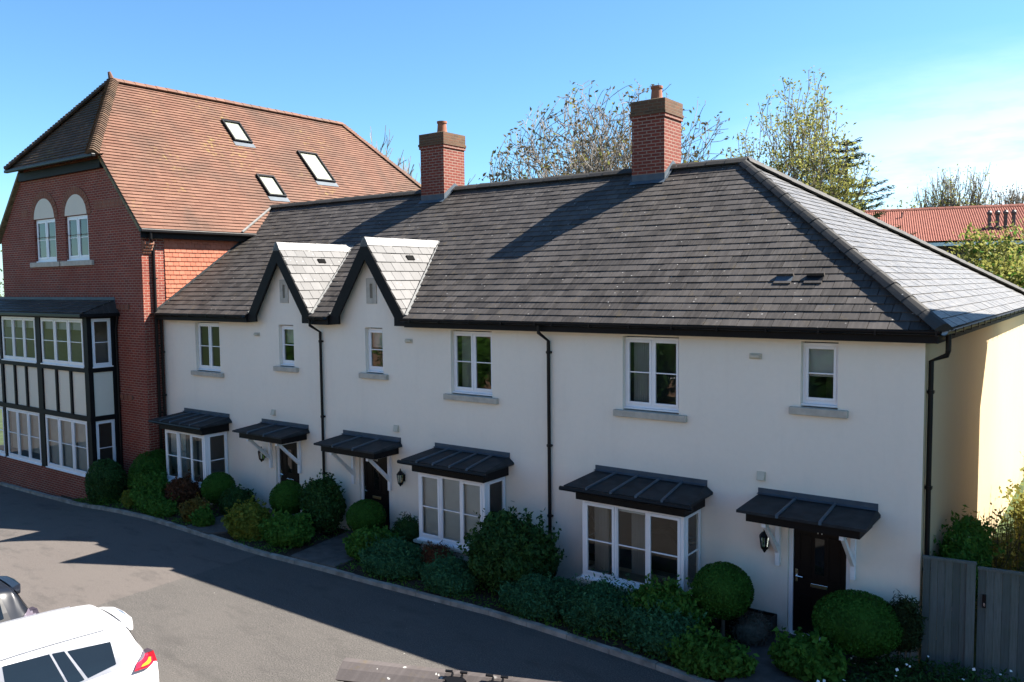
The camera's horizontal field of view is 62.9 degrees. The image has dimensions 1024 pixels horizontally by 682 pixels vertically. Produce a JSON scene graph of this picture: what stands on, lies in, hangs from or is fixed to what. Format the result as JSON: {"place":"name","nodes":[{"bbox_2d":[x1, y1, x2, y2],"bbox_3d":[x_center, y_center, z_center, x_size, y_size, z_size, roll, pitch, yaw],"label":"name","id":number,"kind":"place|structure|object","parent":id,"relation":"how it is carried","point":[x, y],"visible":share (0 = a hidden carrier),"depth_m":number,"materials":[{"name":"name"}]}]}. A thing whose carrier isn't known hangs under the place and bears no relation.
{"place":"outdoors","nodes":[
{"label":"outdoors","id":0,"kind":"place"},
{"bbox_2d":[186,507,294,534],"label":"path","id":1,"kind":"structure","parent":0,"point":[217,527],"depth_m":20.91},
{"bbox_2d":[291,530,355,568],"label":"path","id":2,"kind":"structure","parent":0,"point":[331,552],"depth_m":18.82,"materials":[{"name":"grey concrete"}]},
{"bbox_2d":[0,485,687,681],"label":"road","id":3,"kind":"structure","parent":0,"point":[195,608],"depth_m":15.88,"materials":[{"name":"grey asphalt"}]},
{"bbox_2d":[0,576,38,622],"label":"parked car","id":4,"kind":"object","parent":3,"relation":"on","point":[13,605],"visible":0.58,"depth_m":13.19,"materials":[{"name":"silver paint"}]},
{"bbox_2d":[0,604,158,681],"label":"parked car","id":5,"kind":"object","parent":3,"relation":"on","point":[87,643],"visible":1,"depth_m":11.02,"materials":[{"name":"white paint"}]},
{"bbox_2d":[335,658,553,681],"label":"garage","id":6,"kind":"structure","parent":0,"point":[355,670],"depth_m":6.86,"materials":[{"name":"grey brick"}]},
{"bbox_2d":[0,409,1023,681],"bbox_3d":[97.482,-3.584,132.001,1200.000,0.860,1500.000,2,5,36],"label":"ground","id":7,"kind":"structure","parent":0,"point":[1008,509],"depth_m":19.67,"materials":[{"name":"green plant"}]},
{"bbox_2d":[0,71,420,499],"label":"brick house","id":8,"kind":"structure","parent":7,"relation":"on","point":[131,206],"depth_m":27.08,"materials":[{"name":"red brick"}]},
{"bbox_2d":[0,406,5,456],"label":"window","id":9,"kind":"structure","parent":8,"relation":"in","point":[2,453],"depth_m":28.83,"materials":[{"name":"white plastic"}]},
{"bbox_2d":[1,316,36,362],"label":"window","id":10,"kind":"structure","parent":8,"relation":"in","point":[5,357],"depth_m":27.76,"materials":[{"name":"white plastic"}]},
{"bbox_2d":[6,407,41,465],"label":"window","id":11,"kind":"structure","parent":8,"relation":"in","point":[19,456],"depth_m":28.01,"materials":[{"name":"white plastic"}]},
{"bbox_2d":[36,218,56,262],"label":"window","id":12,"kind":"structure","parent":8,"relation":"in","point":[44,259],"depth_m":28.08,"materials":[{"name":"white plastic"}]},
{"bbox_2d":[40,318,83,367],"bbox_3d":[-13.961,0.032,25.962,2.750,1.488,0.120,2,5,36],"label":"window","id":13,"kind":"structure","parent":8,"relation":"in","point":[69,363],"depth_m":26.00,"materials":[{"name":"white plastic"}]},
{"bbox_2d":[45,414,88,476],"bbox_3d":[-13.925,3.249,26.185,2.750,1.738,0.120,2,5,36],"label":"window","id":14,"kind":"structure","parent":8,"relation":"in","point":[61,467],"depth_m":26.27,"materials":[{"name":"white plastic"}]},
{"bbox_2d":[67,215,88,260],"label":"window","id":15,"kind":"structure","parent":8,"relation":"in","point":[79,257],"depth_m":26.82,"materials":[{"name":"white plastic"}]},
{"bbox_2d":[91,318,113,367],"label":"window","id":16,"kind":"structure","parent":8,"relation":"in","point":[106,364],"depth_m":25.37,"materials":[{"name":"white plastic"}]},
{"bbox_2d":[96,419,115,461],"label":"window","id":17,"kind":"structure","parent":8,"relation":"in","point":[112,421],"depth_m":25.67,"materials":[{"name":"white plastic"}]},
{"bbox_2d":[221,119,255,147],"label":"roof window","id":18,"kind":"structure","parent":8,"relation":"in","point":[235,129],"depth_m":30.87,"materials":[{"name":"glass"}]},
{"bbox_2d":[255,173,289,201],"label":"roof window","id":19,"kind":"structure","parent":8,"relation":"in","point":[270,184],"depth_m":29.81,"materials":[{"name":"glass"}]},
{"bbox_2d":[296,150,338,186],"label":"roof window","id":20,"kind":"structure","parent":8,"relation":"in","point":[322,176],"depth_m":32.66,"materials":[{"name":"glass"}]},
{"bbox_2d":[148,190,428,513],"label":"terraced house","id":21,"kind":"structure","parent":7,"relation":"on","point":[243,401],"depth_m":23.25,"materials":[{"name":"white paint"}]},
{"bbox_2d":[165,429,227,487],"bbox_3d":[-9.025,3.278,23.889,2.062,1.528,0.795,2,5,36],"label":"bay window","id":22,"kind":"structure","parent":21,"relation":"in","point":[206,456],"depth_m":23.61,"materials":[{"name":"white plastic"}]},
{"bbox_2d":[198,323,220,371],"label":"window","id":23,"kind":"structure","parent":21,"relation":"in","point":[211,367],"depth_m":24.01,"materials":[{"name":"white plastic"}]},
{"bbox_2d":[281,325,293,365],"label":"window","id":24,"kind":"structure","parent":21,"relation":"in","point":[285,362],"depth_m":22.01,"materials":[{"name":"white plastic"}]},
{"bbox_2d":[280,442,299,512],"bbox_3d":[-5.882,3.585,22.191,0.816,1.926,0.104,2,5,36],"label":"door","id":25,"kind":"structure","parent":21,"relation":"in","point":[289,471],"depth_m":22.19,"materials":[{"name":"black paint"}]},
{"bbox_2d":[0,482,715,681],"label":"kerb","id":26,"kind":"structure","parent":7,"relation":"on","point":[636,658],"depth_m":16.51,"materials":[{"name":"concrete"}]},
{"bbox_2d":[370,125,475,184],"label":"bare tree","id":27,"kind":"object","parent":7,"relation":"on","point":[405,168],"visible":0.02,"depth_m":59.67,"materials":[{"name":"brown plant"}]},
{"bbox_2d":[306,121,644,561],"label":"terraced house","id":28,"kind":"structure","parent":7,"relation":"on","point":[433,358],"depth_m":19.38,"materials":[{"name":"white paint"}]},
{"bbox_2d":[367,328,382,372],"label":"window","id":29,"kind":"structure","parent":28,"relation":"in","point":[377,369],"depth_m":20.07,"materials":[{"name":"white plastic"}]},
{"bbox_2d":[364,457,389,530],"bbox_3d":[-3.276,3.690,20.269,0.876,1.926,0.104,2,5,36],"label":"door","id":30,"kind":"structure","parent":28,"relation":"in","point":[375,485],"depth_m":20.23,"materials":[{"name":"black paint"}]},
{"bbox_2d":[417,472,505,550],"bbox_3d":[-1.101,3.595,18.046,1.962,1.528,0.795,2,5,36],"label":"bay window","id":31,"kind":"structure","parent":28,"relation":"in","point":[484,487],"depth_m":17.84,"materials":[{"name":"white plastic"}]},
{"bbox_2d":[453,331,491,395],"bbox_3d":[-0.829,0.482,18.230,1.176,1.368,0.120,2,5,36],"label":"window","id":32,"kind":"structure","parent":28,"relation":"in","point":[474,390],"depth_m":18.24,"materials":[{"name":"white plastic"}]},
{"bbox_2d":[479,80,734,182],"bbox_3d":[5.188,-4.124,38.507,12.925,15.226,13.384,2,5,36],"label":"spreading tree","id":33,"kind":"object","parent":7,"relation":"on","point":[600,159],"visible":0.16,"depth_m":36.16,"materials":[{"name":"brown plant"}]},
{"bbox_2d":[537,85,1023,667],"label":"terraced house","id":34,"kind":"structure","parent":7,"relation":"on","point":[793,399],"depth_m":15.17,"materials":[{"name":"white paint"}]},
{"bbox_2d":[580,500,700,595],"bbox_3d":[2.366,3.733,15.490,2.182,1.528,0.795,2,5,36],"label":"bay window","id":35,"kind":"structure","parent":34,"relation":"in","point":[588,512],"depth_m":15.24,"materials":[{"name":"white plastic"}]},
{"bbox_2d":[624,337,678,412],"bbox_3d":[2.634,0.620,15.676,1.186,1.368,0.120,2,5,36],"label":"window","id":36,"kind":"structure","parent":34,"relation":"in","point":[652,405],"depth_m":15.68,"materials":[{"name":"white plastic"}]},
{"bbox_2d":[801,343,838,407],"bbox_3d":[5.110,0.559,13.838,0.626,1.048,0.120,2,5,36],"label":"window","id":37,"kind":"structure","parent":34,"relation":"in","point":[807,401],"depth_m":13.85,"materials":[{"name":"white plastic"}]},
{"bbox_2d":[793,529,846,633],"bbox_3d":[5.159,4.027,14.050,0.866,1.926,0.104,2,5,36],"label":"door","id":38,"kind":"structure","parent":34,"relation":"in","point":[819,558],"depth_m":14.10,"materials":[{"name":"black paint"}]},
{"bbox_2d":[725,67,881,211],"bbox_3d":[11.598,-2.458,34.826,7.171,17.692,6.581,2,5,36],"label":"tall tree","id":39,"kind":"object","parent":7,"relation":"on","point":[811,163],"visible":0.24,"depth_m":33.47,"materials":[{"name":"green plant"}]},
{"bbox_2d":[809,137,916,234],"bbox_3d":[16.120,-3.186,40.275,10.503,12.731,11.858,2,5,36],"label":"conifer","id":40,"kind":"object","parent":7,"relation":"on","point":[875,214],"visible":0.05,"depth_m":39.16,"materials":[{"name":"green plant"}]},
{"bbox_2d":[843,190,920,209],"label":"young tree","id":41,"kind":"object","parent":7,"relation":"on","point":[897,204],"depth_m":76.88,"materials":[{"name":"green plant"}]},
{"bbox_2d":[861,204,1023,268],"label":"red roofed building","id":42,"kind":"structure","parent":7,"relation":"on","point":[937,227],"depth_m":57.25,"materials":[{"name":"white tile"}]},
{"bbox_2d":[907,164,982,207],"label":"bare tree","id":43,"kind":"object","parent":7,"relation":"on","point":[948,184],"visible":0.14,"depth_m":80.30,"materials":[{"name":"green plant"}]},
{"bbox_2d":[930,505,1012,609],"bbox_3d":[7.617,3.934,14.071,1.272,2.268,2.645,2,5,36],"label":"bush","id":44,"kind":"object","parent":7,"relation":"on","point":[967,538],"visible":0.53,"depth_m":13.80,"materials":[{"name":"green plant"}]},
{"bbox_2d":[953,162,1001,205],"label":"bare tree","id":45,"kind":"object","parent":7,"relation":"on","point":[973,192],"visible":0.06,"depth_m":79.51,"materials":[{"name":"brown plant"}]},
{"bbox_2d":[943,218,1023,288],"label":"garden tree","id":46,"kind":"object","parent":7,"relation":"on","point":[995,262],"visible":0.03,"depth_m":30.59,"materials":[{"name":"green plant"}]},
{"bbox_2d":[964,501,1023,608],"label":"garden shrub","id":47,"kind":"object","parent":7,"relation":"on","point":[998,562],"visible":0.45,"depth_m":15.40,"materials":[{"name":"green plant"}]},
{"bbox_2d":[975,180,1023,204],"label":"bare tree","id":48,"kind":"object","parent":7,"relation":"on","point":[1017,198],"visible":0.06,"depth_m":79.26,"materials":[{"name":"brown plant"}]},
{"bbox_2d":[998,452,1023,547],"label":"hedge bush","id":49,"kind":"object","parent":7,"relation":"on","point":[1020,513],"visible":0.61,"depth_m":18.85,"materials":[{"name":"green plant"}]},
{"bbox_2d":[0,0,1023,296],"label":"sky","id":50,"kind":"structure","parent":0,"point":[926,85],"materials":[{"name":"blue"}]},
{"bbox_2d":[60,495,974,681],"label":"planting bed","id":51,"kind":"object","parent":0,"point":[294,550],"visible":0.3,"depth_m":16.46,"materials":[{"name":"brown soil"}]},
{"bbox_2d":[84,458,127,504],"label":"round bush","id":52,"kind":"object","parent":51,"relation":"on","point":[104,478],"visible":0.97,"depth_m":24.48,"materials":[{"name":"green plant"}]},
{"bbox_2d":[117,490,136,508],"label":"golden bush","id":53,"kind":"object","parent":51,"relation":"on","point":[125,496],"visible":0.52,"depth_m":23.40,"materials":[{"name":"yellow plant"}]},
{"bbox_2d":[129,465,169,505],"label":"green bush","id":54,"kind":"object","parent":51,"relation":"on","point":[151,482],"visible":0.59,"depth_m":23.18,"materials":[{"name":"green plant"}]},
{"bbox_2d":[127,449,174,489],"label":"round bush","id":55,"kind":"object","parent":51,"relation":"on","point":[155,461],"visible":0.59,"depth_m":24.19,"materials":[{"name":"green plant"}]},
{"bbox_2d":[133,482,179,516],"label":"bush","id":56,"kind":"object","parent":51,"relation":"on","point":[159,504],"visible":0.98,"depth_m":22.30,"materials":[{"name":"green plant"}]},
{"bbox_2d":[162,469,201,508],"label":"russet bush","id":57,"kind":"object","parent":51,"relation":"on","point":[184,489],"visible":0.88,"depth_m":22.76,"materials":[{"name":"brown plant"}]},
{"bbox_2d":[177,492,211,522],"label":"bronze bush","id":58,"kind":"object","parent":51,"relation":"on","point":[188,507],"visible":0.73,"depth_m":21.54,"materials":[{"name":"brown plant"}]},
{"bbox_2d":[188,504,214,526],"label":"bush","id":59,"kind":"object","parent":51,"relation":"on","point":[202,517],"visible":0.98,"depth_m":21.06,"materials":[{"name":"green plant"}]},
{"bbox_2d":[200,472,235,510],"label":"topiary bush","id":60,"kind":"object","parent":51,"relation":"on","point":[215,486],"visible":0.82,"depth_m":22.26,"materials":[{"name":"green plant"}]},
{"bbox_2d":[217,483,257,514],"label":"leafy bush","id":61,"kind":"object","parent":51,"relation":"on","point":[229,497],"visible":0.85,"depth_m":21.98,"materials":[{"name":"green plant"}]},
{"bbox_2d":[220,495,271,541],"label":"yellow bush","id":62,"kind":"object","parent":51,"relation":"on","point":[243,520],"visible":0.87,"depth_m":20.03,"materials":[{"name":"green plant"}]},
{"bbox_2d":[255,506,315,548],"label":"bright bush","id":63,"kind":"object","parent":51,"relation":"on","point":[279,528],"visible":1,"depth_m":19.36,"materials":[{"name":"green plant"}]},
{"bbox_2d":[269,480,303,514],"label":"topiary bush","id":64,"kind":"object","parent":51,"relation":"on","point":[283,494],"visible":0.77,"depth_m":20.53,"materials":[{"name":"green plant"}]},
{"bbox_2d":[296,469,346,533],"bbox_3d":[-4.649,3.948,20.528,1.465,1.620,1.170,2,5,36],"label":"spreading shrub","id":65,"kind":"object","parent":51,"relation":"on","point":[322,502],"visible":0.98,"depth_m":20.12,"materials":[{"name":"green plant"}]},
{"bbox_2d":[346,499,386,531],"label":"topiary bush","id":66,"kind":"object","parent":51,"relation":"on","point":[369,513],"visible":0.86,"depth_m":19.18,"materials":[{"name":"green plant"}]},
{"bbox_2d":[342,524,401,560],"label":"mixed shrub","id":67,"kind":"object","parent":51,"relation":"on","point":[357,538],"visible":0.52,"depth_m":18.42,"materials":[{"name":"green plant"}]},
{"bbox_2d":[355,529,431,579],"bbox_3d":[-2.486,4.517,17.719,1.874,1.012,1.470,2,5,36],"label":"juniper mound","id":68,"kind":"object","parent":51,"relation":"on","point":[392,557],"visible":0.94,"depth_m":17.37,"materials":[{"name":"green plant"}]},
{"bbox_2d":[389,511,420,545],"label":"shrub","id":69,"kind":"object","parent":51,"relation":"on","point":[409,526],"visible":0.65,"depth_m":18.71,"materials":[{"name":"green plant"}]},
{"bbox_2d":[419,538,459,566],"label":"bush","id":70,"kind":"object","parent":51,"relation":"on","point":[429,553],"depth_m":17.39,"materials":[{"name":"plant"}]},
{"bbox_2d":[417,548,478,596],"bbox_3d":[-1.232,4.575,16.719,1.357,0.926,1.182,1,4,18],"label":"juniper mound","id":71,"kind":"object","parent":51,"relation":"on","point":[442,576],"visible":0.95,"depth_m":16.37,"materials":[{"name":"green plant"}]},
{"bbox_2d":[72,496,901,681],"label":"weeds","id":72,"kind":"object","parent":51,"relation":"on","point":[274,549],"visible":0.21,"depth_m":16.72,"materials":[{"name":"green plant"}]},
{"bbox_2d":[456,501,566,595],"bbox_3d":[0.054,4.056,16.485,2.154,1.953,1.663,2,5,36],"label":"laurel bush","id":73,"kind":"object","parent":51,"relation":"on","point":[506,545],"visible":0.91,"depth_m":16.05,"materials":[{"name":"green plant"}]},
{"bbox_2d":[494,566,578,621],"bbox_3d":[0.433,4.659,15.632,1.671,0.951,1.354,2,5,36],"label":"juniper mound","id":74,"kind":"object","parent":51,"relation":"on","point":[528,596],"visible":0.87,"depth_m":15.27,"materials":[{"name":"green plant"}]},
{"bbox_2d":[555,567,635,638],"bbox_3d":[1.634,4.600,14.828,1.847,1.141,1.488,2,5,36],"label":"juniper mound","id":75,"kind":"object","parent":51,"relation":"on","point":[593,605],"visible":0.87,"depth_m":14.50,"materials":[{"name":"green plant"}]},
{"bbox_2d":[617,595,706,662],"bbox_3d":[2.419,4.704,13.848,1.630,1.032,0.991,2,5,36],"label":"dark shrub","id":76,"kind":"object","parent":51,"relation":"on","point":[642,630],"visible":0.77,"depth_m":13.62,"materials":[{"name":"green plant"}]},
{"bbox_2d":[621,571,711,632],"bbox_3d":[2.651,4.533,14.301,1.676,1.160,1.325,2,5,36],"label":"flowering shrub","id":77,"kind":"object","parent":51,"relation":"on","point":[685,602],"visible":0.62,"depth_m":14.14,"materials":[{"name":"green plant"}]},
{"bbox_2d":[659,619,759,680],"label":"green plant","id":78,"kind":"object","parent":51,"relation":"on","point":[714,656],"visible":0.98,"depth_m":12.88,"materials":[{"name":"green plant"}]},
{"bbox_2d":[692,561,754,636],"bbox_3d":[3.569,4.423,14.165,1.044,1.361,1.048,2,5,36],"label":"topiary bush","id":79,"kind":"object","parent":51,"relation":"on","point":[725,589],"visible":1,"depth_m":13.82,"materials":[{"name":"green plant"}]},
{"bbox_2d":[719,608,776,637],"bbox_3d":[4.085,4.868,14.520,0.960,0.370,0.400,2,5,36],"label":"planter box","id":80,"kind":"object","parent":51,"relation":"on","point":[770,617],"visible":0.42,"depth_m":14.48,"materials":[{"name":"black plastic"}]},
{"bbox_2d":[729,610,773,645],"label":"lavender tuft","id":81,"kind":"object","parent":51,"relation":"on","point":[752,630],"visible":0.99,"depth_m":13.84,"materials":[{"name":"grey plant"}]},
{"bbox_2d":[767,626,850,681],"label":"leafy plant","id":82,"kind":"object","parent":51,"relation":"on","point":[805,657],"visible":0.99,"depth_m":12.59,"materials":[{"name":"green plant"}]},
{"bbox_2d":[811,589,903,666],"bbox_3d":[5.385,4.535,13.061,1.371,1.251,1.303,2,5,36],"label":"topiary bush","id":83,"kind":"object","parent":51,"relation":"on","point":[861,623],"visible":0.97,"depth_m":12.65,"materials":[{"name":"green plant"}]},
{"bbox_2d":[887,590,928,674],"bbox_3d":[6.012,4.500,12.841,0.682,1.336,0.638,2,5,36],"label":"bush","id":84,"kind":"object","parent":51,"relation":"on","point":[909,618],"visible":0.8,"depth_m":12.67,"materials":[{"name":"green plant"}]},
{"bbox_2d":[814,651,1020,681],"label":"ground cover","id":85,"kind":"object","parent":51,"relation":"on","point":[922,664],"visible":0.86,"depth_m":12.47,"materials":[{"name":"green plant"}]},
{"bbox_2d":[921,555,976,679],"bbox_3d":[6.657,4.246,12.779,0.727,1.875,0.080,1,5,28],"label":"fence panel","id":86,"kind":"object","parent":51,"relation":"on","point":[962,591],"visible":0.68,"depth_m":12.76,"materials":[{"name":"grey wood"}]},
{"bbox_2d":[975,566,1023,681],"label":"garden gate","id":87,"kind":"structure","parent":86,"relation":"attached to","point":[991,625],"depth_m":12.46,"materials":[{"name":"grey wood"}]},
{"bbox_2d":[724,630,869,681],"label":"path","id":88,"kind":"structure","parent":0,"point":[766,670],"depth_m":12.95,"materials":[{"name":"grey concrete"}]}
]}

